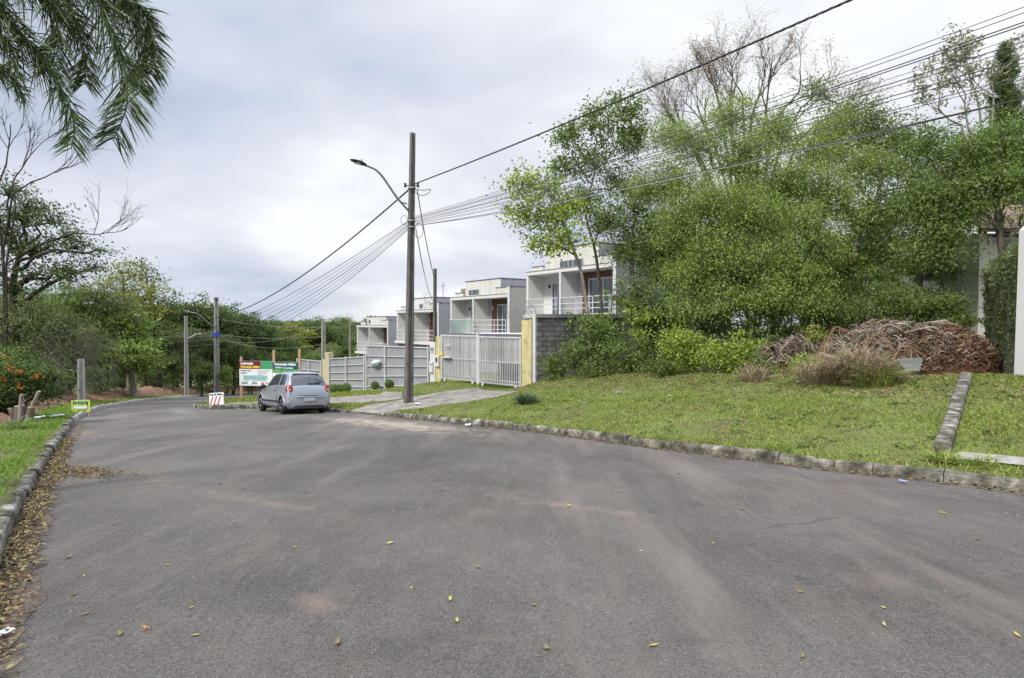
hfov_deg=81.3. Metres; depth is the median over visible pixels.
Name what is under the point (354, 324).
forest tree
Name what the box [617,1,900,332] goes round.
bare tree
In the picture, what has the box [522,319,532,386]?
gate pillar
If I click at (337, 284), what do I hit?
overhead wire
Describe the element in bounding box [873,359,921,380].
grass clump
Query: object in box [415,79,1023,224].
overhead wire
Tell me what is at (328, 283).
overhead wire
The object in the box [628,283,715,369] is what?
shrub
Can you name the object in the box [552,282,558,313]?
balcony door
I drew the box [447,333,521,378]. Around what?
carport
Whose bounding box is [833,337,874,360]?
dead frond
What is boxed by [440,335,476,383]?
driveway gate
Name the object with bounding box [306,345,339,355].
forest tree
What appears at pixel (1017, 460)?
footway slab
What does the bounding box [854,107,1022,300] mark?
drooping tree
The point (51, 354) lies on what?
shrub
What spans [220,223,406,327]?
overhead wire
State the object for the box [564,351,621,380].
shrub
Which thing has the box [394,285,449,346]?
terraced house
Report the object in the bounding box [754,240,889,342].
thicket tree
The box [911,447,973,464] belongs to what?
grass tuft
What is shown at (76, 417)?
kerb
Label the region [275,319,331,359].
forest tree
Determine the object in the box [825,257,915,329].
shrub
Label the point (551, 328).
block wall
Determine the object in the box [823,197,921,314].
thicket tree
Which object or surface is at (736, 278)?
thicket tree
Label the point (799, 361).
shrub
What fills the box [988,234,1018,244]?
window
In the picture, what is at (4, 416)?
earth bank
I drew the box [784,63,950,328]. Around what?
forked tree
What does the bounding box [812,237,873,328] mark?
shrub
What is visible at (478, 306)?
terraced house
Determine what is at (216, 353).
utility pole
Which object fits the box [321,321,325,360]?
utility pole
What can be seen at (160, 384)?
dark open tree
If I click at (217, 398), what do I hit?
works barrier
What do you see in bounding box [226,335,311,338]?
overhead wire
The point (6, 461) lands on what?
grass
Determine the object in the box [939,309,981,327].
shrub
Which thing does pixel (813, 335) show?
shrub
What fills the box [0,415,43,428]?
grass tuft
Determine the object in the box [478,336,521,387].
driveway gate
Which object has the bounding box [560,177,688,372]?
feathery tree
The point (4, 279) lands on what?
bare limbed tree
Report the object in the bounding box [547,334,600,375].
shrub
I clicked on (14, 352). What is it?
shrub
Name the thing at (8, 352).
shrub
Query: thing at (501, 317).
balcony door
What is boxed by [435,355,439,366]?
intercom box
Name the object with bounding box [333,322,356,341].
forest tree
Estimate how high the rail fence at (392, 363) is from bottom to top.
3.020 m
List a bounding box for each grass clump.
[646,355,686,376]
[729,360,777,381]
[780,356,844,384]
[800,347,870,384]
[804,334,919,385]
[838,357,914,387]
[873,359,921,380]
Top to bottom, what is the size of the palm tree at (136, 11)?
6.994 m
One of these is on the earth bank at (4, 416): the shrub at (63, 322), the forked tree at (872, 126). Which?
the shrub at (63, 322)
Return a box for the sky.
[0,0,1023,326]
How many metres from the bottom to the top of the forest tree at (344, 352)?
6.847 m
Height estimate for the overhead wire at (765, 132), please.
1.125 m
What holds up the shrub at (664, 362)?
on the ground at (11, 487)
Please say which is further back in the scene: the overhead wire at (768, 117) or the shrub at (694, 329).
the shrub at (694, 329)
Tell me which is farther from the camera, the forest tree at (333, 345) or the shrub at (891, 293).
the forest tree at (333, 345)
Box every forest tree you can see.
[0,298,54,360]
[1,297,91,368]
[43,287,104,390]
[134,353,160,387]
[138,298,169,386]
[146,333,183,386]
[147,290,222,386]
[153,327,213,387]
[156,291,242,385]
[157,350,191,391]
[189,357,221,395]
[191,326,242,392]
[194,297,247,385]
[216,363,234,395]
[220,301,274,383]
[220,333,255,394]
[230,310,291,387]
[235,337,269,393]
[237,357,255,394]
[256,331,287,362]
[259,315,286,327]
[260,347,291,366]
[261,321,326,354]
[261,324,302,359]
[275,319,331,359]
[285,334,310,361]
[288,338,312,361]
[291,315,334,355]
[296,315,345,354]
[302,350,320,360]
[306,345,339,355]
[320,340,344,357]
[325,314,356,329]
[326,324,345,354]
[330,321,366,332]
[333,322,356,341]
[335,331,356,347]
[336,341,356,357]
[347,346,356,356]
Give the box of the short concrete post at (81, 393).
[77,359,85,399]
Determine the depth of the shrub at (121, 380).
47.58 m
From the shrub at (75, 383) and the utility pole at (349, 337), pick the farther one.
the utility pole at (349, 337)
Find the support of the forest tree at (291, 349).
on the ground at (11, 487)
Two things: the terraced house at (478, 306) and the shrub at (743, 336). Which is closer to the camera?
the shrub at (743, 336)
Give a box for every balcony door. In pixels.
[497,304,506,332]
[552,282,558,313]
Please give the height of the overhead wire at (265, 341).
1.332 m
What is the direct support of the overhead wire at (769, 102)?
attached to the utility pole at (409, 358)
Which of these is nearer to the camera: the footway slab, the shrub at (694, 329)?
the footway slab
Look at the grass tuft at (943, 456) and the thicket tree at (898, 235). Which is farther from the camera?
the thicket tree at (898, 235)
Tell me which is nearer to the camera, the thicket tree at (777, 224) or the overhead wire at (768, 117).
the overhead wire at (768, 117)
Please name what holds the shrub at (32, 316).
on the earth bank at (4, 416)
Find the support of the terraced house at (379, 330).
on the ground at (11, 487)
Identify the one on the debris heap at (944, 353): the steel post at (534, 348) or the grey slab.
the grey slab
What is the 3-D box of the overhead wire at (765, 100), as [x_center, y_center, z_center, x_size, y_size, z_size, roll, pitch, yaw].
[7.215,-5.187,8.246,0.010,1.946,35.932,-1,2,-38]
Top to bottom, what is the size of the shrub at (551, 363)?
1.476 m
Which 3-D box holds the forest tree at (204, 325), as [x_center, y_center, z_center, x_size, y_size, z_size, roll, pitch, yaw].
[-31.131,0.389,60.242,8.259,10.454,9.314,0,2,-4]
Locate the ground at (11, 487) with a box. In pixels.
[0,327,1023,505]
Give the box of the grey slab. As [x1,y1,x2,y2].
[897,358,922,371]
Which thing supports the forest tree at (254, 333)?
on the earth bank at (149, 390)
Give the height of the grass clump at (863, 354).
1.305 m
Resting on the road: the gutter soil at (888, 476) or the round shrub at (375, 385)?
the gutter soil at (888, 476)
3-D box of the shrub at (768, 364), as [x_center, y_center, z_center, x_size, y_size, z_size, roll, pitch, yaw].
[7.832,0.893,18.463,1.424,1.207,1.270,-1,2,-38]
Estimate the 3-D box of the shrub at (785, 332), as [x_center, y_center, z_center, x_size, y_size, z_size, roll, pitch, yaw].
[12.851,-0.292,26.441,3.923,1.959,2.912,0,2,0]
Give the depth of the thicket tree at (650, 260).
29.91 m
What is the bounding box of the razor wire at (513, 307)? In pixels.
[505,304,535,318]
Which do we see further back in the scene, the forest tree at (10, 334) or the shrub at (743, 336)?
the forest tree at (10, 334)
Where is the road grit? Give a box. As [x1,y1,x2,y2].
[21,431,1021,676]
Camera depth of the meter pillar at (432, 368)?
30.23 m
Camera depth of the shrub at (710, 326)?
22.41 m
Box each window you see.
[469,289,478,294]
[560,259,582,266]
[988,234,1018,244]
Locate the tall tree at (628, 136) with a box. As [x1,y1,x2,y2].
[538,79,662,372]
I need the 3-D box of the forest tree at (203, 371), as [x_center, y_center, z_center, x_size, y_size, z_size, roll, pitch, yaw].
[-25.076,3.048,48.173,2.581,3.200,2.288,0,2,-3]
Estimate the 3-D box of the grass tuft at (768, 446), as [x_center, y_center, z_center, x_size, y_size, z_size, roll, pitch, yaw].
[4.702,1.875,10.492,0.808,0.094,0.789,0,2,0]
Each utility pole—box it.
[184,297,219,392]
[184,316,201,394]
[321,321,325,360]
[347,316,351,356]
[350,132,430,402]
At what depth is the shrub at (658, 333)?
24.87 m
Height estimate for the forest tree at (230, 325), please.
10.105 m
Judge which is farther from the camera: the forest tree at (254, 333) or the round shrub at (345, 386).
the forest tree at (254, 333)
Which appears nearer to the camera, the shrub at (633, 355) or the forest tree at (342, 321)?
the shrub at (633, 355)
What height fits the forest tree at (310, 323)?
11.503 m
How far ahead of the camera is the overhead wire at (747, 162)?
11.43 m
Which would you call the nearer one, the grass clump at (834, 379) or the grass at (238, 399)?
the grass clump at (834, 379)
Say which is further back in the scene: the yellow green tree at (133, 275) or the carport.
the yellow green tree at (133, 275)
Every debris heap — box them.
[742,335,814,374]
[804,315,924,369]
[869,320,1002,375]
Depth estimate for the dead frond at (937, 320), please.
17.43 m
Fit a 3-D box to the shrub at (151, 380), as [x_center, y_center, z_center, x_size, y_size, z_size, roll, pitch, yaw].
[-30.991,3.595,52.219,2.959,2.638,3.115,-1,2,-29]
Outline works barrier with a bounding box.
[209,392,226,404]
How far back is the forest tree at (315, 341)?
102.91 m
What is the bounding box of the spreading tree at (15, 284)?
[0,166,143,354]
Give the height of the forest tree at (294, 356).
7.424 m
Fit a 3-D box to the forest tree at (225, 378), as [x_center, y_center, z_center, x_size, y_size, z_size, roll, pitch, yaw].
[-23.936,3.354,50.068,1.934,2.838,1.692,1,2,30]
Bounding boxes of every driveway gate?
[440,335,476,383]
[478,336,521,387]
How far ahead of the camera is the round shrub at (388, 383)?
32.56 m
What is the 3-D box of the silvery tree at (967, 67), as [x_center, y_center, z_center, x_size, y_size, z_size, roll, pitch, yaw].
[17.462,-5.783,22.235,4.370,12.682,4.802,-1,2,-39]
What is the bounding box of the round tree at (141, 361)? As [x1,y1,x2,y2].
[67,310,175,397]
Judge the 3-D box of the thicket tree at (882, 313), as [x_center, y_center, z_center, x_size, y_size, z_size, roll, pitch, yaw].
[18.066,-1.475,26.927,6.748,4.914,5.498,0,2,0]
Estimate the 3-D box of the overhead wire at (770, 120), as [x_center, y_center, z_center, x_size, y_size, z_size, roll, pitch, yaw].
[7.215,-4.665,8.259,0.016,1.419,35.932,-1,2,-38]
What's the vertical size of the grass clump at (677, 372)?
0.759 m
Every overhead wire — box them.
[216,225,407,332]
[216,229,407,339]
[217,228,405,334]
[219,222,405,325]
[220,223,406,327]
[220,327,320,342]
[222,224,407,329]
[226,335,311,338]
[229,228,407,336]
[412,12,1023,217]
[412,22,1023,218]
[412,41,1023,221]
[412,58,1023,222]
[413,7,1023,216]
[413,25,1023,219]
[414,99,1022,225]
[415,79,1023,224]
[416,35,1023,219]
[416,63,1023,222]
[416,75,1023,223]
[425,46,1023,218]
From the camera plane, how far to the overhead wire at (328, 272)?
28.50 m
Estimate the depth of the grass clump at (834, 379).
14.88 m
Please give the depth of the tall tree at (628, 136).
25.65 m
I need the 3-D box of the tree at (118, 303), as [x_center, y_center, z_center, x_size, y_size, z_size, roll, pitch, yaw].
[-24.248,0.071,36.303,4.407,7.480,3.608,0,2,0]
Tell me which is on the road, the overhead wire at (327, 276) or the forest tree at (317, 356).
the forest tree at (317, 356)
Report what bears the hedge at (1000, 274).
on the ground at (11, 487)
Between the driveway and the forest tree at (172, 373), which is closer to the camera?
the driveway
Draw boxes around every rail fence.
[296,358,321,375]
[328,355,364,390]
[365,344,429,389]
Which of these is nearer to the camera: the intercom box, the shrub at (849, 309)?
the shrub at (849, 309)
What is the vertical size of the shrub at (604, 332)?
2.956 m
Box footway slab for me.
[951,451,1023,464]
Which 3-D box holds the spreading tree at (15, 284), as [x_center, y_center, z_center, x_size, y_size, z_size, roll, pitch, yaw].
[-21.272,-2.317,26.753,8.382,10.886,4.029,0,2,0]
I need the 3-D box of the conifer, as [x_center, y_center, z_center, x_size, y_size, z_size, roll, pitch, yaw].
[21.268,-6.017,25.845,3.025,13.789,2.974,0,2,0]
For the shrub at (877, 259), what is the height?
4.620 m
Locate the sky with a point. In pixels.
(248, 180)
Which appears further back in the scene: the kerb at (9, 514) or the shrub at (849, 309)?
the shrub at (849, 309)
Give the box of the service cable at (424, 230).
[417,190,433,275]
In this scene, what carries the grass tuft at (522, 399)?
on the ground at (11, 487)
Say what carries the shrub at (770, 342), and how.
on the ground at (11, 487)
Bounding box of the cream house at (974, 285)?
[879,205,1023,338]
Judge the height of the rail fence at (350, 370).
2.660 m
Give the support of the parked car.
on the road
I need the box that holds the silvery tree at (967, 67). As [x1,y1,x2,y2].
[899,17,1023,232]
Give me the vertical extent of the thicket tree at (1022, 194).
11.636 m
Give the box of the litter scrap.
[0,626,14,634]
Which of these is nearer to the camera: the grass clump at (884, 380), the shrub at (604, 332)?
the grass clump at (884, 380)
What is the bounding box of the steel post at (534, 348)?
[533,314,536,382]
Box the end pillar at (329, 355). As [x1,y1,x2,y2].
[322,352,333,383]
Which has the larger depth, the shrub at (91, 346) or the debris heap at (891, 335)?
the shrub at (91, 346)
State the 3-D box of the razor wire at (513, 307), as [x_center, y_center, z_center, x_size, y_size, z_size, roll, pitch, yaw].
[0.353,-1.223,26.962,0.521,0.654,2.800,-1,2,-26]
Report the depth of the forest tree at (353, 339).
106.50 m
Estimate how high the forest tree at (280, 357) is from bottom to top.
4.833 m
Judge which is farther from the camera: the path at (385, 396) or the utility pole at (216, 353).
the utility pole at (216, 353)
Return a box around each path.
[224,402,256,404]
[330,392,401,402]
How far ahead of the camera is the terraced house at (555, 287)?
36.27 m
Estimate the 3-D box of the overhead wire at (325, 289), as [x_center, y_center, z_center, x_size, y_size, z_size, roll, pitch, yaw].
[-14.349,-2.311,36.252,0.014,4.602,34.454,-1,2,-37]
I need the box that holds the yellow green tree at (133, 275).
[82,255,181,388]
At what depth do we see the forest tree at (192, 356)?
51.62 m
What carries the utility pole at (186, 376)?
on the grass at (238, 399)
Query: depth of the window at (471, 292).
45.47 m
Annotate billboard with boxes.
[239,349,300,398]
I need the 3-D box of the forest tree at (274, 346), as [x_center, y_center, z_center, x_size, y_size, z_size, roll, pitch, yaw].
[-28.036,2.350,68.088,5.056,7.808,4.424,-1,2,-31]
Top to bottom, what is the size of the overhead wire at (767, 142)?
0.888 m
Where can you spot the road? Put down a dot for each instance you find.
(314, 549)
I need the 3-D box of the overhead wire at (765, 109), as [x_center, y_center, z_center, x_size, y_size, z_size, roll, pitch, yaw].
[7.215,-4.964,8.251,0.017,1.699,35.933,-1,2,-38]
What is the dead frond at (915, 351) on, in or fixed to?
on the debris heap at (944, 353)
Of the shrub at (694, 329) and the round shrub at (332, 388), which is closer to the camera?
the shrub at (694, 329)
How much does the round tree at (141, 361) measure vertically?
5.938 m
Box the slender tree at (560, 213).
[484,156,603,361]
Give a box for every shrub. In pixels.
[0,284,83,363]
[0,293,65,392]
[0,336,63,396]
[0,340,48,373]
[0,352,83,414]
[21,327,135,401]
[22,306,107,394]
[32,333,119,395]
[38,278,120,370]
[41,350,96,394]
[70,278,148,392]
[73,366,119,394]
[104,368,156,388]
[139,371,171,386]
[329,383,336,392]
[335,384,341,391]
[340,382,351,391]
[370,381,379,388]
[384,379,392,387]
[536,350,571,380]
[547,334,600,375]
[556,307,641,373]
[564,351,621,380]
[589,275,662,372]
[593,328,660,373]
[614,300,670,372]
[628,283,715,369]
[638,319,691,373]
[643,351,682,377]
[649,321,715,373]
[652,309,721,360]
[672,282,760,372]
[690,326,774,373]
[696,311,776,351]
[707,282,794,369]
[743,349,789,375]
[746,333,784,356]
[747,275,862,345]
[758,315,820,342]
[774,347,824,374]
[793,275,872,344]
[798,322,837,355]
[808,317,874,341]
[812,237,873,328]
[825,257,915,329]
[844,275,943,327]
[859,233,915,319]
[886,283,984,327]
[893,254,981,316]
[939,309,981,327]
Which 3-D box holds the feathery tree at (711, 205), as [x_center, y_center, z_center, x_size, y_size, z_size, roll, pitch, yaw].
[7.917,-4.458,22.225,8.333,12.202,6.095,0,2,0]
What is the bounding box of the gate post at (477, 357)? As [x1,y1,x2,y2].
[477,333,478,384]
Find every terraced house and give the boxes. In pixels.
[355,316,396,378]
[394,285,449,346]
[450,277,525,372]
[523,242,723,353]
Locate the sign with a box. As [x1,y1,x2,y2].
[71,400,89,415]
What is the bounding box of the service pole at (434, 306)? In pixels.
[423,268,436,341]
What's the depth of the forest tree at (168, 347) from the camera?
49.85 m
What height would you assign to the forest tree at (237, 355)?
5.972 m
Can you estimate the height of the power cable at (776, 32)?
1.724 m
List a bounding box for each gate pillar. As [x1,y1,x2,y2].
[436,337,443,381]
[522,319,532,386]
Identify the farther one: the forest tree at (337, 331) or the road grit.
the forest tree at (337, 331)
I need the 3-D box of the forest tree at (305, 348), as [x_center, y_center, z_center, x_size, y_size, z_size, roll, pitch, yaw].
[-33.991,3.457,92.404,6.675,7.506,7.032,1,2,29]
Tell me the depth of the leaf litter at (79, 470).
8.99 m
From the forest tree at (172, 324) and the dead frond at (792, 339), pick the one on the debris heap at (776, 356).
the dead frond at (792, 339)
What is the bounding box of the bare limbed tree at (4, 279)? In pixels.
[0,94,145,358]
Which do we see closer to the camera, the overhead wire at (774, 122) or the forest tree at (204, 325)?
the overhead wire at (774, 122)
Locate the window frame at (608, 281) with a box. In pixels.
[588,276,612,313]
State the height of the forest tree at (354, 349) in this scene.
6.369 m
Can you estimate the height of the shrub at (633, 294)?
4.264 m
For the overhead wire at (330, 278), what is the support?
attached to the utility pole at (409, 358)
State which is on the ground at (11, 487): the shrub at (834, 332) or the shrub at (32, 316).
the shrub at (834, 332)
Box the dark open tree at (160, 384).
[114,257,194,387]
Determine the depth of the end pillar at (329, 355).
37.70 m
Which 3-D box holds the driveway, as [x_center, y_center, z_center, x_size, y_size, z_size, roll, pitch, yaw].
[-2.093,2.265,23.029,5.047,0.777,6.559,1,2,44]
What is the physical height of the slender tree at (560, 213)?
9.190 m
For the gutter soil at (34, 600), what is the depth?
4.24 m
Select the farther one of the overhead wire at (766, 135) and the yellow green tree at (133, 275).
the yellow green tree at (133, 275)
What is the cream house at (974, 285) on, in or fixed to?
on the ground at (11, 487)
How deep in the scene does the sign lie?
20.41 m
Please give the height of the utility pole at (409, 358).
10.469 m
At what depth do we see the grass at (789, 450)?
10.77 m
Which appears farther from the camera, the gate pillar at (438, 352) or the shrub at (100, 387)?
the shrub at (100, 387)
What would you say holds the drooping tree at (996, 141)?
on the ground at (11, 487)
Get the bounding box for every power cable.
[218,190,408,316]
[412,0,852,184]
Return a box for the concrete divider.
[934,372,971,454]
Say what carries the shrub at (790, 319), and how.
on the ground at (11, 487)
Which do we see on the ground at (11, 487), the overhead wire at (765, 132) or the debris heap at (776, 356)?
the debris heap at (776, 356)
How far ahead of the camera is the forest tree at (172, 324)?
57.05 m
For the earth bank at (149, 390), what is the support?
on the ground at (11, 487)
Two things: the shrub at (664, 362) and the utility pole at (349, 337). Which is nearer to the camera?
the shrub at (664, 362)
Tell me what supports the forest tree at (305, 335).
on the ground at (11, 487)
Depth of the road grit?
6.29 m
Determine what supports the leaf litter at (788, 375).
on the ground at (11, 487)
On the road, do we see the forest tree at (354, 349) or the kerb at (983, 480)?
the kerb at (983, 480)
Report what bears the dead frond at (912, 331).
on the debris heap at (944, 353)
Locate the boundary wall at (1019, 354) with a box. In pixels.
[1014,227,1023,374]
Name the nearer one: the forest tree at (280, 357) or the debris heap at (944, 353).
the debris heap at (944, 353)
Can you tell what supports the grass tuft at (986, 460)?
on the ground at (11, 487)
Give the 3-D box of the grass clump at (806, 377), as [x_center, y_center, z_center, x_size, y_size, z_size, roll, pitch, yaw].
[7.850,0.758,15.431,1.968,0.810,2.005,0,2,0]
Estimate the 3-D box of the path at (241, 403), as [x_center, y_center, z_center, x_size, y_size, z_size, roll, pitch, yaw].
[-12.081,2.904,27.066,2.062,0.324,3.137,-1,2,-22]
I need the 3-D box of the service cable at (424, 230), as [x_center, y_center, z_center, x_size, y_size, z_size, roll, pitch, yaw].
[-3.816,-4.435,26.792,0.043,2.645,8.628,0,2,-3]
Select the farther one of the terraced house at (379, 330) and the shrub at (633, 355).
the terraced house at (379, 330)
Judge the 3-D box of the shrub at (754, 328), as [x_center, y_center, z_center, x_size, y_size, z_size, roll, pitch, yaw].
[8.719,-0.277,21.927,3.365,3.649,2.428,0,2,0]
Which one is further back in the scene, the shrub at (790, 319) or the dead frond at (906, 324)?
the shrub at (790, 319)
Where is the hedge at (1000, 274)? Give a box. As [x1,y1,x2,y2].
[979,239,1018,373]
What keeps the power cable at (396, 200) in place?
attached to the utility pole at (409, 358)
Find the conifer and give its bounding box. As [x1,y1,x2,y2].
[968,37,1023,232]
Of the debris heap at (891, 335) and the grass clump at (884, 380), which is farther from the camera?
the debris heap at (891, 335)
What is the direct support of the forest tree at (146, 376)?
on the ground at (11, 487)
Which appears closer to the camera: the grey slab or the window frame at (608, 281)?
the grey slab
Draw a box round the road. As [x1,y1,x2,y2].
[10,393,1023,677]
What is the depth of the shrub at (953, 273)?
22.26 m
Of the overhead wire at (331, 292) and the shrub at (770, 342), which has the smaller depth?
the shrub at (770, 342)
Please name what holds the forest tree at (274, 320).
on the ground at (11, 487)
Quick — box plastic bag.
[370,359,379,366]
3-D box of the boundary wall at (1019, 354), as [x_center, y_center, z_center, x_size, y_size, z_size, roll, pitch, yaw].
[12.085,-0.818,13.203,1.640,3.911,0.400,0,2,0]
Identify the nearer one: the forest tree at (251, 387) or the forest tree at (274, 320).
the forest tree at (251, 387)
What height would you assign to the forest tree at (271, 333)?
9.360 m
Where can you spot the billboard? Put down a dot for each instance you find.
(255, 373)
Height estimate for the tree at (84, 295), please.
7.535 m
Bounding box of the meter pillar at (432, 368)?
[429,342,435,381]
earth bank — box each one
[0,392,103,426]
[75,385,263,398]
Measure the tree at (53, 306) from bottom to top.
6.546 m
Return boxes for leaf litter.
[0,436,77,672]
[43,460,163,483]
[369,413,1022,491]
[512,372,1023,399]
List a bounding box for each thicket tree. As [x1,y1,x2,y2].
[601,180,735,301]
[669,241,791,333]
[705,164,835,333]
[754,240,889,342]
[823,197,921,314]
[853,186,1021,258]
[863,272,904,325]
[991,179,1023,232]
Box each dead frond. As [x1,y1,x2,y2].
[779,330,821,355]
[812,326,854,362]
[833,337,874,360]
[850,332,912,372]
[879,314,942,335]
[890,339,927,364]
[904,324,968,343]
[923,319,986,339]
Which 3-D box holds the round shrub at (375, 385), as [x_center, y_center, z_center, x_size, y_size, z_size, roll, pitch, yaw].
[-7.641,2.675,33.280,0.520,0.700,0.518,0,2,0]
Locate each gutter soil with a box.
[0,423,84,677]
[354,413,1023,493]
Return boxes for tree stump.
[7,391,40,421]
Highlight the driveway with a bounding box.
[350,388,515,412]
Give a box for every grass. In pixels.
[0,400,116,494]
[33,389,383,409]
[329,405,1023,477]
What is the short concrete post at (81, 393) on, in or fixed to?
on the ground at (11, 487)
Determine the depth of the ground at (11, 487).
12.68 m
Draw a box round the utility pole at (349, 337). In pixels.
[347,316,351,356]
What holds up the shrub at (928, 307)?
on the ground at (11, 487)
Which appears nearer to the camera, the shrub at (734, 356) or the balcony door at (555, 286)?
the shrub at (734, 356)
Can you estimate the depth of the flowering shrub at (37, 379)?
16.84 m
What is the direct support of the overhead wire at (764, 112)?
attached to the utility pole at (409, 358)
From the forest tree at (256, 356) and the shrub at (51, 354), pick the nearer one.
the shrub at (51, 354)
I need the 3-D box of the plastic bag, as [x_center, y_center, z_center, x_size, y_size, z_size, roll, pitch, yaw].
[-7.696,1.346,33.587,1.077,0.422,0.334,-10,-6,43]
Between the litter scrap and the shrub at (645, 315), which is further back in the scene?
the shrub at (645, 315)
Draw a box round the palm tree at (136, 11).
[0,0,174,170]
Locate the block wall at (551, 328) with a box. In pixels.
[536,314,689,380]
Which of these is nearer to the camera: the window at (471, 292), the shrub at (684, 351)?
the shrub at (684, 351)
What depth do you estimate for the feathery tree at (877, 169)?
21.93 m
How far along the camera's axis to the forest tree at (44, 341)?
43.59 m
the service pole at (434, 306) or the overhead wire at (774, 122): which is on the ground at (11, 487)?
the service pole at (434, 306)
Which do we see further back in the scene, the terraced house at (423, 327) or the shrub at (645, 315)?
the terraced house at (423, 327)
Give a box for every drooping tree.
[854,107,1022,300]
[914,103,1023,252]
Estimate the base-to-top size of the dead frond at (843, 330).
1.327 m
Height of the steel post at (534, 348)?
3.680 m
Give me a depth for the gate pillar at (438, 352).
29.94 m
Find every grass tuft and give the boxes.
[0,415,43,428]
[510,389,544,404]
[758,442,793,449]
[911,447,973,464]
[949,452,1010,470]
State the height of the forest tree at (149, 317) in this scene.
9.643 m
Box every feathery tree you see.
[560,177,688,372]
[609,72,846,371]
[743,85,919,347]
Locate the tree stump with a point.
(20, 410)
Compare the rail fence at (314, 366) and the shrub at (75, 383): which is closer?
the shrub at (75, 383)
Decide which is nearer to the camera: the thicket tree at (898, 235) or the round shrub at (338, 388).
the thicket tree at (898, 235)
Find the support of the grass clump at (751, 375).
on the ground at (11, 487)
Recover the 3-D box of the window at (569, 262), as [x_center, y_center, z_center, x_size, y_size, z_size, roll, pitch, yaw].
[3.608,-4.632,36.326,0.030,0.350,2.100,-1,2,-35]
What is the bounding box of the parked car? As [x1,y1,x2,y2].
[257,371,329,413]
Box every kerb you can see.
[0,419,73,561]
[71,392,259,422]
[191,396,1023,491]

